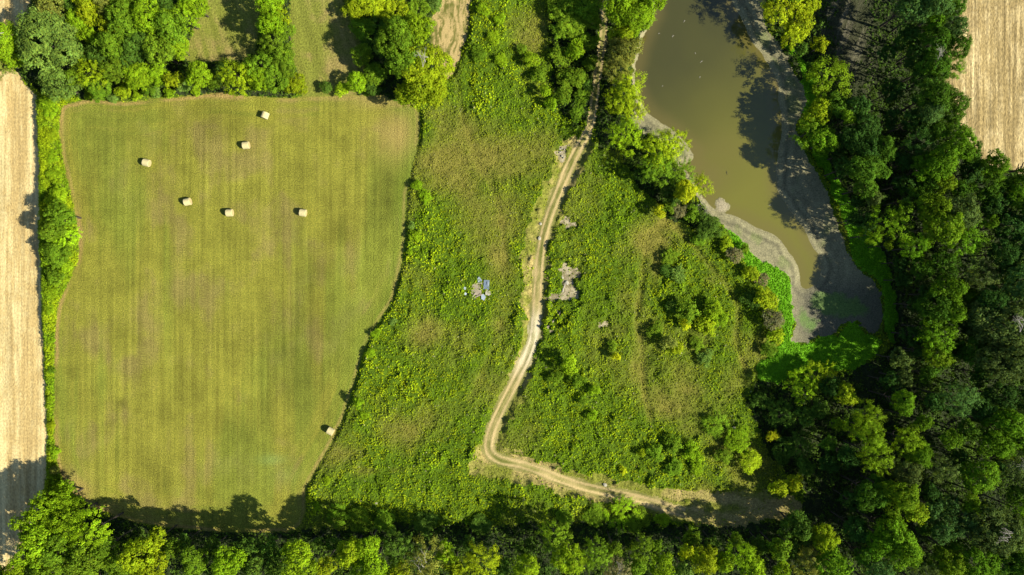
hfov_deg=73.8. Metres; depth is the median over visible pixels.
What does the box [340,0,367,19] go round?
shrub
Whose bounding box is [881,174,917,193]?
broadleaf tree
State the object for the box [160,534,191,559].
broadleaf tree
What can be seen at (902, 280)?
broadleaf tree
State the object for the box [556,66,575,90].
shrub
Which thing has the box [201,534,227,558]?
broadleaf tree
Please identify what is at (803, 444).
broadleaf tree
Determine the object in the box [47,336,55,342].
shrub
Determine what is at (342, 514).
shrub
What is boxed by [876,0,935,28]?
broadleaf tree
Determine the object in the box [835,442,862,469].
broadleaf tree
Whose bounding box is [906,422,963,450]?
broadleaf tree
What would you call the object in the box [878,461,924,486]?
broadleaf tree
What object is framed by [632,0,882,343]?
pond mud ground
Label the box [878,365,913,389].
broadleaf tree
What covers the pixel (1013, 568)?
broadleaf tree
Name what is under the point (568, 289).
bare soil ground
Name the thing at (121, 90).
broadleaf tree
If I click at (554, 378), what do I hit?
shrub
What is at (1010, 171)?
broadleaf tree
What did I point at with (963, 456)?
broadleaf tree
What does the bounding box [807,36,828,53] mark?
broadleaf tree
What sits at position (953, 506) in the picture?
broadleaf tree
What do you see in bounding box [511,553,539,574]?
broadleaf tree
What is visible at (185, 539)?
broadleaf tree
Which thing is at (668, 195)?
broadleaf tree
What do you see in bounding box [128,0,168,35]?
broadleaf tree
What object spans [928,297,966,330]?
broadleaf tree
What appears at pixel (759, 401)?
broadleaf tree
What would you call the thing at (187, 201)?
hay bale
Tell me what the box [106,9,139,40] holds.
broadleaf tree
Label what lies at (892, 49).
broadleaf tree
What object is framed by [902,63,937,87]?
broadleaf tree
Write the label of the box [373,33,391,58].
broadleaf tree
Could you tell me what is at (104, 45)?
broadleaf tree
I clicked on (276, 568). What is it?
broadleaf tree
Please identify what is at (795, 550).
broadleaf tree
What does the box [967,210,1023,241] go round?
broadleaf tree
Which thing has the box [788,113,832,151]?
broadleaf tree
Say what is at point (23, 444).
stubble field
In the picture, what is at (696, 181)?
broadleaf tree
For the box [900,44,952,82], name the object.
broadleaf tree
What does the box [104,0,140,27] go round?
broadleaf tree
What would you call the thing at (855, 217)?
broadleaf tree
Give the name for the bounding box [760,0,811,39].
broadleaf tree
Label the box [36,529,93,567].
broadleaf tree
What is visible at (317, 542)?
broadleaf tree
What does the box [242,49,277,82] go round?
broadleaf tree
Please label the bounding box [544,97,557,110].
shrub
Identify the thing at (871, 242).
broadleaf tree
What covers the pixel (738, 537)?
broadleaf tree
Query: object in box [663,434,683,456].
shrub
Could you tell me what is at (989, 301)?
broadleaf tree
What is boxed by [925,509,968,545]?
broadleaf tree
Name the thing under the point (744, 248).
shrub
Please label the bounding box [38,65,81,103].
broadleaf tree
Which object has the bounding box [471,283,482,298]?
timber platform
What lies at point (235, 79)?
broadleaf tree
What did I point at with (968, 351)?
broadleaf tree
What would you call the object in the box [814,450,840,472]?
broadleaf tree
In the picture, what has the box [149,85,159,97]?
shrub
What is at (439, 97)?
broadleaf tree
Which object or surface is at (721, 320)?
shrub
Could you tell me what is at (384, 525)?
shrub
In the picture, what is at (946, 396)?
broadleaf tree
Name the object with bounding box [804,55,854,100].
broadleaf tree
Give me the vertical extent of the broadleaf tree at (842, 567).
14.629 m
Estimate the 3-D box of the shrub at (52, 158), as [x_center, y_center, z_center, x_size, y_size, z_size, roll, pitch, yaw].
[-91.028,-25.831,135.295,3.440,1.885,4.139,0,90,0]
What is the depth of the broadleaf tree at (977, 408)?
122.65 m
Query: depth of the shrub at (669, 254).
134.86 m
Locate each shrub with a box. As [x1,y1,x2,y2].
[36,217,66,242]
[37,241,71,268]
[41,104,58,117]
[41,127,57,141]
[42,198,81,227]
[43,284,57,299]
[44,166,62,184]
[44,185,67,210]
[44,266,64,284]
[44,303,53,315]
[46,148,59,165]
[46,366,56,374]
[46,421,55,428]
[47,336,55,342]
[47,395,55,402]
[49,222,82,248]
[49,446,61,459]
[49,465,59,473]
[56,257,72,273]
[84,88,94,101]
[106,93,118,102]
[131,90,144,101]
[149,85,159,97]
[163,88,175,98]
[190,88,200,96]
[312,500,321,513]
[319,80,332,93]
[323,475,330,485]
[325,503,350,528]
[334,81,349,97]
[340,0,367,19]
[345,71,366,93]
[347,506,373,531]
[348,17,375,40]
[349,42,373,67]
[352,397,364,409]
[356,0,385,17]
[359,35,373,48]
[359,412,369,419]
[362,62,387,86]
[363,11,388,32]
[364,77,381,95]
[364,348,375,357]
[370,328,380,338]
[372,509,395,531]
[378,0,409,25]
[389,318,397,325]
[403,0,430,21]
[406,249,413,255]
[408,221,414,229]
[409,230,421,242]
[410,179,421,189]
[413,511,438,536]
[418,189,432,204]
[426,0,442,12]
[469,513,492,535]
[471,43,486,62]
[475,1,489,15]
[486,30,500,45]
[493,13,505,24]
[494,53,507,67]
[516,43,526,54]
[522,51,540,66]
[530,66,546,82]
[540,84,551,96]
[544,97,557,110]
[546,0,577,21]
[546,370,563,384]
[547,42,571,66]
[548,21,570,40]
[552,85,572,105]
[555,509,573,524]
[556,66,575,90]
[557,9,589,39]
[560,353,577,375]
[562,0,601,20]
[566,37,584,59]
[566,67,588,87]
[568,372,586,388]
[569,105,583,122]
[574,88,590,107]
[577,394,587,404]
[579,32,598,50]
[581,54,598,70]
[581,503,605,527]
[582,78,594,92]
[586,13,604,30]
[586,410,597,420]
[587,385,600,395]
[601,494,643,533]
[606,339,616,351]
[611,352,620,359]
[619,466,626,474]
[624,505,650,533]
[638,448,645,457]
[645,320,663,337]
[645,443,664,461]
[653,512,670,526]
[659,335,677,348]
[660,264,671,277]
[661,247,680,266]
[662,457,682,475]
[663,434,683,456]
[665,300,679,312]
[668,340,683,354]
[669,262,685,283]
[672,203,686,217]
[674,298,700,325]
[678,319,690,330]
[681,439,703,461]
[683,204,701,223]
[689,336,704,353]
[690,232,706,245]
[690,460,703,476]
[693,315,717,336]
[696,212,723,240]
[696,348,712,367]
[701,409,729,437]
[703,297,722,320]
[711,310,728,327]
[712,446,732,464]
[714,224,725,238]
[719,235,733,251]
[724,424,749,452]
[725,247,744,263]
[738,449,761,474]
[739,290,760,309]
[740,243,749,253]
[741,265,760,281]
[753,285,777,311]
[754,273,769,286]
[760,339,777,357]
[761,309,784,331]
[766,329,785,343]
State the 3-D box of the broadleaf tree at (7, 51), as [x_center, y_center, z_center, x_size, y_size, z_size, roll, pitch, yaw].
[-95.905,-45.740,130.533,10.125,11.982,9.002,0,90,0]
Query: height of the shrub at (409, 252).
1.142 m
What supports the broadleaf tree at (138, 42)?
on the woodland ground at (850, 20)
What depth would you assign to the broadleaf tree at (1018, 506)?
123.02 m
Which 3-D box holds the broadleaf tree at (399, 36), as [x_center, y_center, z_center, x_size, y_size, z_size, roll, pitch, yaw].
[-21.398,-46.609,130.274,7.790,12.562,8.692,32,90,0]
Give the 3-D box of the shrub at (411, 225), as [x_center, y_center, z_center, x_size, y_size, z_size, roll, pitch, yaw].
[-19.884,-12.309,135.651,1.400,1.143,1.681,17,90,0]
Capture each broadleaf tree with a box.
[0,20,32,69]
[0,46,19,80]
[0,556,24,574]
[2,558,41,574]
[6,495,52,542]
[8,522,66,570]
[13,4,82,76]
[28,553,63,574]
[33,0,75,21]
[33,479,83,516]
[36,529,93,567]
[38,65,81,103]
[38,94,56,109]
[42,492,97,544]
[57,0,85,12]
[61,36,96,63]
[61,538,120,574]
[63,64,90,90]
[65,7,96,31]
[65,506,123,553]
[70,0,110,27]
[72,50,108,91]
[75,27,103,44]
[84,40,114,67]
[84,77,111,102]
[88,529,132,563]
[90,31,130,64]
[92,0,109,15]
[96,13,118,38]
[97,56,127,83]
[101,550,142,574]
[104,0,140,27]
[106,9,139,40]
[113,79,131,98]
[115,0,145,11]
[115,533,167,574]
[118,45,144,69]
[122,29,157,58]
[122,62,154,91]
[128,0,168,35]
[134,550,175,574]
[141,34,177,64]
[141,82,155,96]
[144,60,169,87]
[144,524,176,552]
[146,0,178,15]
[149,10,187,45]
[160,71,184,88]
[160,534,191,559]
[162,31,189,60]
[165,0,200,36]
[176,528,201,550]
[177,78,190,91]
[179,0,210,17]
[180,545,208,574]
[184,59,212,90]
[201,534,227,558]
[203,71,221,90]
[209,544,247,574]
[214,57,252,99]
[214,61,232,79]
[233,531,261,557]
[240,554,264,574]
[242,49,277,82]
[244,67,267,91]
[252,534,281,558]
[254,0,284,14]
[254,10,283,35]
[255,23,294,60]
[258,64,289,92]
[264,557,286,574]
[267,15,295,39]
[269,45,294,68]
[270,2,291,26]
[270,57,295,80]
[280,536,318,574]
[283,72,307,95]
[309,533,324,551]
[309,549,338,574]
[325,533,340,551]
[334,534,362,569]
[349,529,379,562]
[349,546,389,574]
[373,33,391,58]
[374,14,419,56]
[380,528,419,565]
[384,47,419,78]
[384,555,409,574]
[393,81,418,107]
[397,533,450,574]
[399,43,454,92]
[403,65,447,111]
[404,10,436,45]
[424,82,447,107]
[434,536,456,563]
[440,551,466,574]
[457,540,500,574]
[462,530,474,550]
[493,549,510,574]
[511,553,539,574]
[513,534,536,556]
[535,519,574,555]
[549,538,586,574]
[582,535,614,571]
[599,555,632,574]
[600,0,633,27]
[600,52,634,83]
[601,82,640,122]
[602,114,645,157]
[605,531,622,556]
[607,20,634,49]
[607,32,643,67]
[610,69,647,106]
[612,0,656,37]
[620,96,649,123]
[625,532,657,567]
[627,553,647,574]
[633,166,651,183]
[634,148,676,188]
[639,127,683,172]
[641,0,667,12]
[649,552,675,574]
[650,534,662,554]
[652,204,665,218]
[655,124,690,160]
[660,200,676,214]
[661,183,678,206]
[664,156,695,185]
[672,556,692,574]
[673,179,697,203]
[677,537,699,560]
[680,525,700,547]
[685,171,713,200]
[689,544,717,574]
[702,529,721,548]
[712,547,734,572]
[723,537,755,572]
[725,526,743,546]
[736,550,765,574]
[749,391,771,409]
[749,531,774,555]
[759,531,792,560]
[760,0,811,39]
[763,397,795,428]
[764,553,790,574]
[766,429,781,441]
[767,480,788,496]
[771,436,795,464]
[776,509,813,545]
[778,20,803,50]
[778,534,801,560]
[780,366,819,405]
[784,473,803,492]
[785,6,815,39]
[787,544,829,574]
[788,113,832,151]
[788,429,816,460]
[793,41,807,56]
[795,406,815,428]
[797,0,820,17]
[800,360,837,391]
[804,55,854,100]
[804,96,833,124]
[805,61,822,76]
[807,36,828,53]
[807,543,853,574]
[808,125,840,157]
[809,522,840,553]
[810,397,830,419]
[813,434,836,450]
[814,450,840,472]
[818,376,840,396]
[819,90,852,118]
[823,156,858,178]
[827,146,850,164]
[827,417,846,431]
[829,125,865,150]
[829,510,868,545]
[830,109,856,127]
[832,488,868,513]
[833,381,858,405]
[834,154,881,184]
[834,398,886,430]
[834,415,869,435]
[835,210,863,226]
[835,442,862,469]
[835,533,877,567]
[839,194,865,208]
[840,111,882,140]
[840,473,892,512]
[842,95,871,115]
[842,176,878,200]
[843,212,878,232]
[843,437,894,476]
[845,543,895,574]
[848,134,881,164]
[848,420,886,455]
[849,224,884,245]
[855,509,916,554]
[855,526,893,561]
[857,190,883,207]
[860,474,920,516]
[865,44,896,65]
[865,199,914,242]
[866,525,925,571]
[867,239,893,250]
[867,370,898,390]
[867,388,914,416]
[869,135,896,161]
[870,77,906,103]
[875,158,892,178]
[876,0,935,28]
[876,346,915,368]
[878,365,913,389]
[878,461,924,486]
[879,423,926,454]
[880,107,902,129]
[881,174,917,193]
[881,255,909,271]
[883,185,933,213]
[883,269,912,286]
[884,439,933,467]
[885,42,926,73]
[885,409,934,431]
[887,108,929,132]
[887,121,940,158]
[887,232,930,262]
[888,21,922,51]
[889,0,955,32]
[889,152,914,171]
[890,99,948,128]
[890,508,932,535]
[891,149,951,181]
[895,23,953,63]
[896,171,939,192]
[898,142,959,176]
[898,210,965,244]
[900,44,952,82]
[900,78,955,111]
[901,10,946,43]
[901,91,928,109]
[901,290,954,326]
[901,317,945,341]
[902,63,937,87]
[902,116,951,142]
[902,257,935,279]
[903,192,952,227]
[903,284,939,304]
[903,339,956,366]
[903,341,932,363]
[904,453,964,484]
[905,172,957,194]
[905,365,940,383]
[905,502,929,526]
[905,551,925,568]
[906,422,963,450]
[907,392,944,411]
[908,320,958,359]
[909,552,943,574]
[910,53,966,87]
[910,103,966,132]
[910,485,961,516]
[912,274,969,307]
[914,122,978,160]
[915,192,981,228]
[915,498,944,523]
[917,0,967,26]
[918,358,955,371]
[918,380,983,416]
[918,481,942,501]
[918,544,968,574]
[924,250,963,278]
[924,535,1002,574]
[925,417,986,443]
[925,442,969,466]
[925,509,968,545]
[927,15,969,47]
[927,87,971,114]
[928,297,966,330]
[929,220,990,256]
[932,485,986,516]
[935,457,1001,494]
[937,33,973,59]
[938,256,1004,292]
[941,179,973,197]
[941,509,981,534]
[943,323,986,341]
[945,427,1017,458]
[946,338,963,360]
[948,169,1009,200]
[948,393,997,421]
[948,499,1023,558]
[949,367,992,388]
[950,286,979,304]
[951,306,988,328]
[953,160,983,183]
[954,381,1019,410]
[955,334,991,369]
[956,148,1012,183]
[957,404,1023,455]
[958,140,983,165]
[958,295,1023,361]
[959,185,1017,220]
[960,238,1023,268]
[961,284,1012,316]
[965,534,1023,574]
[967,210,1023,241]
[969,454,1007,478]
[971,264,1023,302]
[972,331,1023,382]
[973,174,1017,192]
[973,263,1023,284]
[973,448,1023,485]
[974,214,999,228]
[975,186,1005,206]
[976,174,1023,210]
[976,477,1023,504]
[977,230,1023,252]
[977,492,1023,525]
[979,203,1023,217]
[979,422,1023,455]
[980,388,1023,415]
[995,162,1023,176]
[1002,167,1023,193]
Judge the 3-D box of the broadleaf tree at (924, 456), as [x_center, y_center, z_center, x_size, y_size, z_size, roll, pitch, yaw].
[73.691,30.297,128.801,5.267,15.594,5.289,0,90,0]
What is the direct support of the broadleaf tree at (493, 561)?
on the woodland ground at (850, 20)
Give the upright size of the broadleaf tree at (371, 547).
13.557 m
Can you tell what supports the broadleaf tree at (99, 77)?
on the woodland ground at (850, 20)
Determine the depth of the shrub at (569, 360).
132.45 m
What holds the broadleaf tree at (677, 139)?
on the meadow ground at (576, 248)
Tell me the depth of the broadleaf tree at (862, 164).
123.82 m
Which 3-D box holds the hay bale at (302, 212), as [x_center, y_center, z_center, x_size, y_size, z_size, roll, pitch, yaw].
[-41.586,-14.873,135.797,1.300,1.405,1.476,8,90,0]
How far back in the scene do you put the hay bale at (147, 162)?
135.33 m
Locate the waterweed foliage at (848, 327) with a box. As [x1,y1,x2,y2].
[729,43,898,383]
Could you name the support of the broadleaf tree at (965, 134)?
on the woodland ground at (850, 20)
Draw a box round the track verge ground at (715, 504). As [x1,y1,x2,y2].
[468,135,801,529]
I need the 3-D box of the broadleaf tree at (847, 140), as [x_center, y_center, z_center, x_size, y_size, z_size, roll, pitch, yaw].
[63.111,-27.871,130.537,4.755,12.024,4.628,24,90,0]
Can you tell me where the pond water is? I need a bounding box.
[635,0,820,288]
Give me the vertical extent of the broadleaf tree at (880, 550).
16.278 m
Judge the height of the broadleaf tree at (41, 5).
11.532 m
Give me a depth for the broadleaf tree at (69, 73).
130.28 m
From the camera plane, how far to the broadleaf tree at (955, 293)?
123.64 m
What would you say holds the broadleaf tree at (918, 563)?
on the woodland ground at (850, 20)
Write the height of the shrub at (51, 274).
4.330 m
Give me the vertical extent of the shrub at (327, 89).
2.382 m
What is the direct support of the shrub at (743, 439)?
on the meadow ground at (576, 248)
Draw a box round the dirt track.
[481,0,692,520]
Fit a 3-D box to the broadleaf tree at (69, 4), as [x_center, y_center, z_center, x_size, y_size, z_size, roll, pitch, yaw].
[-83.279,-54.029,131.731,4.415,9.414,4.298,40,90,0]
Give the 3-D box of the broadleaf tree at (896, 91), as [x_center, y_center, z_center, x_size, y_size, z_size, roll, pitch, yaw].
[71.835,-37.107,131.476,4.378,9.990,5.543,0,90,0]
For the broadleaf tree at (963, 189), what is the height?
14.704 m
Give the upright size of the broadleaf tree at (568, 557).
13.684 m
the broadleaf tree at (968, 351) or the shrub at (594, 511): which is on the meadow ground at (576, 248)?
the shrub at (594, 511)
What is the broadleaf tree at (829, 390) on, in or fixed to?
on the woodland ground at (850, 20)
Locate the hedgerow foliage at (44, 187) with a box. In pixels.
[34,92,78,499]
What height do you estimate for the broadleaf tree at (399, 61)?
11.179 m
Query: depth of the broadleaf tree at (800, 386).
131.52 m
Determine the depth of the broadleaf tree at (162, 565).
125.49 m
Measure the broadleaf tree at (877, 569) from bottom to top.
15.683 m
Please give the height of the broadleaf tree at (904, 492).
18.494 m
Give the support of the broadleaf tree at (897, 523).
on the woodland ground at (850, 20)
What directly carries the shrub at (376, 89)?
on the woodland ground at (850, 20)
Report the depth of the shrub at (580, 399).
134.46 m
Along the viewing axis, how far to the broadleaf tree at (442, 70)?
127.69 m
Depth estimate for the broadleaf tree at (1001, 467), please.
122.71 m
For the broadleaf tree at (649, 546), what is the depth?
127.94 m
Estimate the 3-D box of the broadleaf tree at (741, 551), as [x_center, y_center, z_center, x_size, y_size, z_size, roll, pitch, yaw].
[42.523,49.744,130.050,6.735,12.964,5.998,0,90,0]
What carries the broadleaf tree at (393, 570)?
on the woodland ground at (850, 20)
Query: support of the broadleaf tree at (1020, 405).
on the woodland ground at (850, 20)
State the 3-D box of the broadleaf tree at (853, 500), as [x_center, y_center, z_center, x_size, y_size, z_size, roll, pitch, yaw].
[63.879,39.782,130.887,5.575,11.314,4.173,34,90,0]
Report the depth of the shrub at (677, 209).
133.87 m
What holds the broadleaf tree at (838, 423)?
on the woodland ground at (850, 20)
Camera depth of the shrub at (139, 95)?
134.92 m
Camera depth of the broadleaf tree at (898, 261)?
128.84 m
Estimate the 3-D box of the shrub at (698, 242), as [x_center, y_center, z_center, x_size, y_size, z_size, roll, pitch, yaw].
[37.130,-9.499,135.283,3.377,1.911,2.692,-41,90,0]
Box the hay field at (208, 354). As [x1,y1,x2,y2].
[53,92,420,532]
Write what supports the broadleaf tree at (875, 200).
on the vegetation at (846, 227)
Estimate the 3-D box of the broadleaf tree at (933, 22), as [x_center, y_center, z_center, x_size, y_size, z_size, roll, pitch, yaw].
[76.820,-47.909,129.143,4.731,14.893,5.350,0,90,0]
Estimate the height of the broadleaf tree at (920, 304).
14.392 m
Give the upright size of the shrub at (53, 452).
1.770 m
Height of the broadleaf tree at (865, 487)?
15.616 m
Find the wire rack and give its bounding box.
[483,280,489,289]
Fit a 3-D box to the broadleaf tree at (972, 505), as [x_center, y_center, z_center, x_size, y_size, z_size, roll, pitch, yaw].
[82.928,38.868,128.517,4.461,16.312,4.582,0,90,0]
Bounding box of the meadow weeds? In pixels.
[13,0,983,533]
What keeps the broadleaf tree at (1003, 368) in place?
on the woodland ground at (850, 20)
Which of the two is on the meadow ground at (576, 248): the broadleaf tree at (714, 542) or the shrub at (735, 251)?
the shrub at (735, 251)
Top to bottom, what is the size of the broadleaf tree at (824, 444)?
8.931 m
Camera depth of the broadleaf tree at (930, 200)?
121.90 m
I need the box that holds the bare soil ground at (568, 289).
[545,144,607,332]
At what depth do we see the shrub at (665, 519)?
134.88 m
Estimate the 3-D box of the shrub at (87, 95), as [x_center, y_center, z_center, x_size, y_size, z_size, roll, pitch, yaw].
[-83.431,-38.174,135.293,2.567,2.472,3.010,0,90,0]
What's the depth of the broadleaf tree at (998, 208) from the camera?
123.13 m
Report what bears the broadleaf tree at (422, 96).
on the woodland ground at (850, 20)
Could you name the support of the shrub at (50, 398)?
on the meadow ground at (576, 248)
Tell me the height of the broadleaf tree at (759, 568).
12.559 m
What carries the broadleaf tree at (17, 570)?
on the woodland ground at (850, 20)
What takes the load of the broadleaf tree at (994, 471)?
on the woodland ground at (850, 20)
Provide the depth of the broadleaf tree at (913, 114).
125.79 m
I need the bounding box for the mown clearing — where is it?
[185,0,364,96]
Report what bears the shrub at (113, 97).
on the meadow ground at (576, 248)
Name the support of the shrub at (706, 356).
on the meadow ground at (576, 248)
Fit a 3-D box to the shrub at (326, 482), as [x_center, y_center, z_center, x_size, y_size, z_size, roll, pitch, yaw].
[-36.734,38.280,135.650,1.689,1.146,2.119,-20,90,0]
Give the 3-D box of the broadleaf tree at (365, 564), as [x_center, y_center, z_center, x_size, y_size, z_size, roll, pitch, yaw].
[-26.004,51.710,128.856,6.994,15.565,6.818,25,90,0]
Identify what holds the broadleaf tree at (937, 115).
on the woodland ground at (850, 20)
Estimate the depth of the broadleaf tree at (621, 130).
128.99 m
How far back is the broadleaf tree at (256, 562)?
126.71 m
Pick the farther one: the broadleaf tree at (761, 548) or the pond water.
the pond water
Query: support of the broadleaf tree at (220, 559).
on the woodland ground at (850, 20)
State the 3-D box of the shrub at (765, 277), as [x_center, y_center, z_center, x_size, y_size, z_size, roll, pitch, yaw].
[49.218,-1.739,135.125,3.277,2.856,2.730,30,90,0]
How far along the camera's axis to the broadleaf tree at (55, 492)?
127.72 m
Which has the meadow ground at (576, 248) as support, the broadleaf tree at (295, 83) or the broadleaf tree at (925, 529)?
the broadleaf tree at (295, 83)
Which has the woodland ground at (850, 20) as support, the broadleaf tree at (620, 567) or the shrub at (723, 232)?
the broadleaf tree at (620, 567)
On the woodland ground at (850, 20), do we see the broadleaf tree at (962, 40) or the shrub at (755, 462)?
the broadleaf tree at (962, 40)
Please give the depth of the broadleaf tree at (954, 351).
127.08 m
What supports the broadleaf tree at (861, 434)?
on the woodland ground at (850, 20)
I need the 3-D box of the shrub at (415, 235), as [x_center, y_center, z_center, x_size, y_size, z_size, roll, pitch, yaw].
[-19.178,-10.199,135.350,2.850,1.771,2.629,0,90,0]
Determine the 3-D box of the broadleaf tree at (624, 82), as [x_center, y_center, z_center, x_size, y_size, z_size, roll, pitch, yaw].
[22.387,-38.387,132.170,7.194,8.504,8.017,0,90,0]
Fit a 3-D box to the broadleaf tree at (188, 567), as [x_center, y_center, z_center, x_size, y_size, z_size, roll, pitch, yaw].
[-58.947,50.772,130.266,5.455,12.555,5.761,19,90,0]
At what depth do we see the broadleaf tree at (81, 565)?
123.22 m
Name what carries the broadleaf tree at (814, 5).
on the woodland ground at (850, 20)
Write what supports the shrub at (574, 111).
on the woodland ground at (850, 20)
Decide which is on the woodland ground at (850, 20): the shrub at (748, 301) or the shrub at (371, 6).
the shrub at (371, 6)
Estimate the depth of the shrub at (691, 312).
132.90 m
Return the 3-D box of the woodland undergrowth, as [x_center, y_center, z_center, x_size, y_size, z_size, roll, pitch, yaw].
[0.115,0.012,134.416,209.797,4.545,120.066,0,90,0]
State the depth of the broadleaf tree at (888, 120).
127.76 m
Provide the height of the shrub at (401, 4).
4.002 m
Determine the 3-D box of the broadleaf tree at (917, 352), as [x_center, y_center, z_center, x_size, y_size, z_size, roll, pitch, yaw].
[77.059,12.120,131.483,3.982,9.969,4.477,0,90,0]
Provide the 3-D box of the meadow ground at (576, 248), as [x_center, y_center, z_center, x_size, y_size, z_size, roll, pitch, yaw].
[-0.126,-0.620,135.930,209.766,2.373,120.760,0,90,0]
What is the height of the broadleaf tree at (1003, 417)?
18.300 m
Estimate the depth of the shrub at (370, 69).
132.98 m
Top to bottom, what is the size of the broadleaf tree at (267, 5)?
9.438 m
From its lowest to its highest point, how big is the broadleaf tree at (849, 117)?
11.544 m
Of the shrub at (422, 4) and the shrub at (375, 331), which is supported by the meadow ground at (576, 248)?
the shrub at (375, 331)
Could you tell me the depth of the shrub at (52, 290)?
134.37 m
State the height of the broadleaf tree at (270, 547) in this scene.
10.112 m
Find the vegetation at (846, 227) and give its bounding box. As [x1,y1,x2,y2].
[726,40,898,384]
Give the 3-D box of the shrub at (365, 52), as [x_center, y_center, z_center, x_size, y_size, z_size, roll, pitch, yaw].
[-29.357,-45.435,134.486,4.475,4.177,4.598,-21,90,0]
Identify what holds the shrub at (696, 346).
on the meadow ground at (576, 248)
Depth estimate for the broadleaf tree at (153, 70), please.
130.48 m
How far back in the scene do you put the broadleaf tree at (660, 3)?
126.79 m
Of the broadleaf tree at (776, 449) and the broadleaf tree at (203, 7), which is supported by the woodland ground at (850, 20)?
the broadleaf tree at (776, 449)
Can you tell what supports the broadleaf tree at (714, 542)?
on the woodland ground at (850, 20)
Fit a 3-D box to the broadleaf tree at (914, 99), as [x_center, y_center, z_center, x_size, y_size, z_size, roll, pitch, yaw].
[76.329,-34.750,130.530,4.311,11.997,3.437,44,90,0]
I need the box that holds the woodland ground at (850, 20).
[0,0,1023,574]
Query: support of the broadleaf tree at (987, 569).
on the woodland ground at (850, 20)
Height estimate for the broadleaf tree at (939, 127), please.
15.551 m
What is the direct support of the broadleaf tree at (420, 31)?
on the woodland ground at (850, 20)
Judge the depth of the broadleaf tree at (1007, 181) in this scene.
124.47 m
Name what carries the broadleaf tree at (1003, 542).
on the woodland ground at (850, 20)
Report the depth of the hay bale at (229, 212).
135.24 m
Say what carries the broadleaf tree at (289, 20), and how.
on the meadow ground at (576, 248)
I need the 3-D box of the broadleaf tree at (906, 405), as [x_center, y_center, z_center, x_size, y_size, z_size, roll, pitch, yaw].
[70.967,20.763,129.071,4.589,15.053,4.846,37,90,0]
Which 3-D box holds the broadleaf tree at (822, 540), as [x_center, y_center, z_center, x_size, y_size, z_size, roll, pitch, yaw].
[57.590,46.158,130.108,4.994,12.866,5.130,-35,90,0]
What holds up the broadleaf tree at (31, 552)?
on the woodland ground at (850, 20)
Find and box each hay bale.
[142,159,151,166]
[183,198,191,205]
[225,209,233,216]
[242,141,249,148]
[261,111,269,119]
[299,209,306,216]
[326,427,334,435]
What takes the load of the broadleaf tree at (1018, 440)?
on the woodland ground at (850, 20)
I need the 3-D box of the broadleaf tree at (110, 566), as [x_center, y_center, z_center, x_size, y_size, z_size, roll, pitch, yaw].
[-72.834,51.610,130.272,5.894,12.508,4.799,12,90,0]
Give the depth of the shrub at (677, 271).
134.27 m
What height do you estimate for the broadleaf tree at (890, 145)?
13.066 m
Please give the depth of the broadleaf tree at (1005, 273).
123.06 m
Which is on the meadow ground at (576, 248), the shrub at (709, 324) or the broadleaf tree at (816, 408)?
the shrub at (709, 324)
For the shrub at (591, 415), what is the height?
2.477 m
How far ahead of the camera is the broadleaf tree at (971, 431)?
122.22 m
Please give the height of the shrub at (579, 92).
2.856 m
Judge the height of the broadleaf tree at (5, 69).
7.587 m
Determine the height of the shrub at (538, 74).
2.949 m
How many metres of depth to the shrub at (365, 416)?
135.11 m
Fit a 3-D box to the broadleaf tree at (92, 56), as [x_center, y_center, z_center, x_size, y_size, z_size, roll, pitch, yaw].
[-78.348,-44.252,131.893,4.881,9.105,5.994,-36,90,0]
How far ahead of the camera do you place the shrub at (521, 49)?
134.63 m
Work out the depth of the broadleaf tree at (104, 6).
126.99 m
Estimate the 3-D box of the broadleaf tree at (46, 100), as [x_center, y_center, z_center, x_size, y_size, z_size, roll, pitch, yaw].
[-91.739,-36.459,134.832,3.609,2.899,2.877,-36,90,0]
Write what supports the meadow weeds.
on the meadow ground at (576, 248)
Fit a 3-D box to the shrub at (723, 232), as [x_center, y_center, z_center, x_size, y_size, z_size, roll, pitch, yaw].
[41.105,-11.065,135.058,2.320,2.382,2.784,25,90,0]
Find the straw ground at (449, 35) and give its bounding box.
[430,0,471,78]
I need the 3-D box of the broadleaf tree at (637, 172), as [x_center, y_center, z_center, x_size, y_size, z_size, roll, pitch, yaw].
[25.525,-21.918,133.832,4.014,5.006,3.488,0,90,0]
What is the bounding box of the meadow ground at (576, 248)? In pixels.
[14,0,1011,532]
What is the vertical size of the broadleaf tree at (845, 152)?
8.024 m
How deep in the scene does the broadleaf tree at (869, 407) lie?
122.68 m
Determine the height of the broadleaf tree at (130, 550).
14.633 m
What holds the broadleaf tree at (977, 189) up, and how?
on the woodland ground at (850, 20)
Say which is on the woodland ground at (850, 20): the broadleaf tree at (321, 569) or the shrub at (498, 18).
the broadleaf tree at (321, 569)
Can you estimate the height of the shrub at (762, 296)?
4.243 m
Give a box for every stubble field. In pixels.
[0,0,48,570]
[944,0,1023,173]
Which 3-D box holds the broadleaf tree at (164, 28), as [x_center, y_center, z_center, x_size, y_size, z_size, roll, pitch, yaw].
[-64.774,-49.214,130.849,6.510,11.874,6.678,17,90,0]
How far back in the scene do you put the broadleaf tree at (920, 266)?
126.90 m
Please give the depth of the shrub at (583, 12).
132.21 m
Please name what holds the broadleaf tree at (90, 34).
on the woodland ground at (850, 20)
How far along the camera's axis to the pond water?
137.10 m
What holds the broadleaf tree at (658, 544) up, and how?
on the woodland ground at (850, 20)
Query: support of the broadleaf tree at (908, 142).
on the woodland ground at (850, 20)
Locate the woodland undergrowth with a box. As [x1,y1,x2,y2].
[0,0,1023,574]
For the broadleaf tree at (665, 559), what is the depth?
126.77 m
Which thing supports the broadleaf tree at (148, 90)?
on the woodland ground at (850, 20)
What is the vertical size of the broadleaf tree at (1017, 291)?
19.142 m
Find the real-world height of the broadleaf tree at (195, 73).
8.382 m

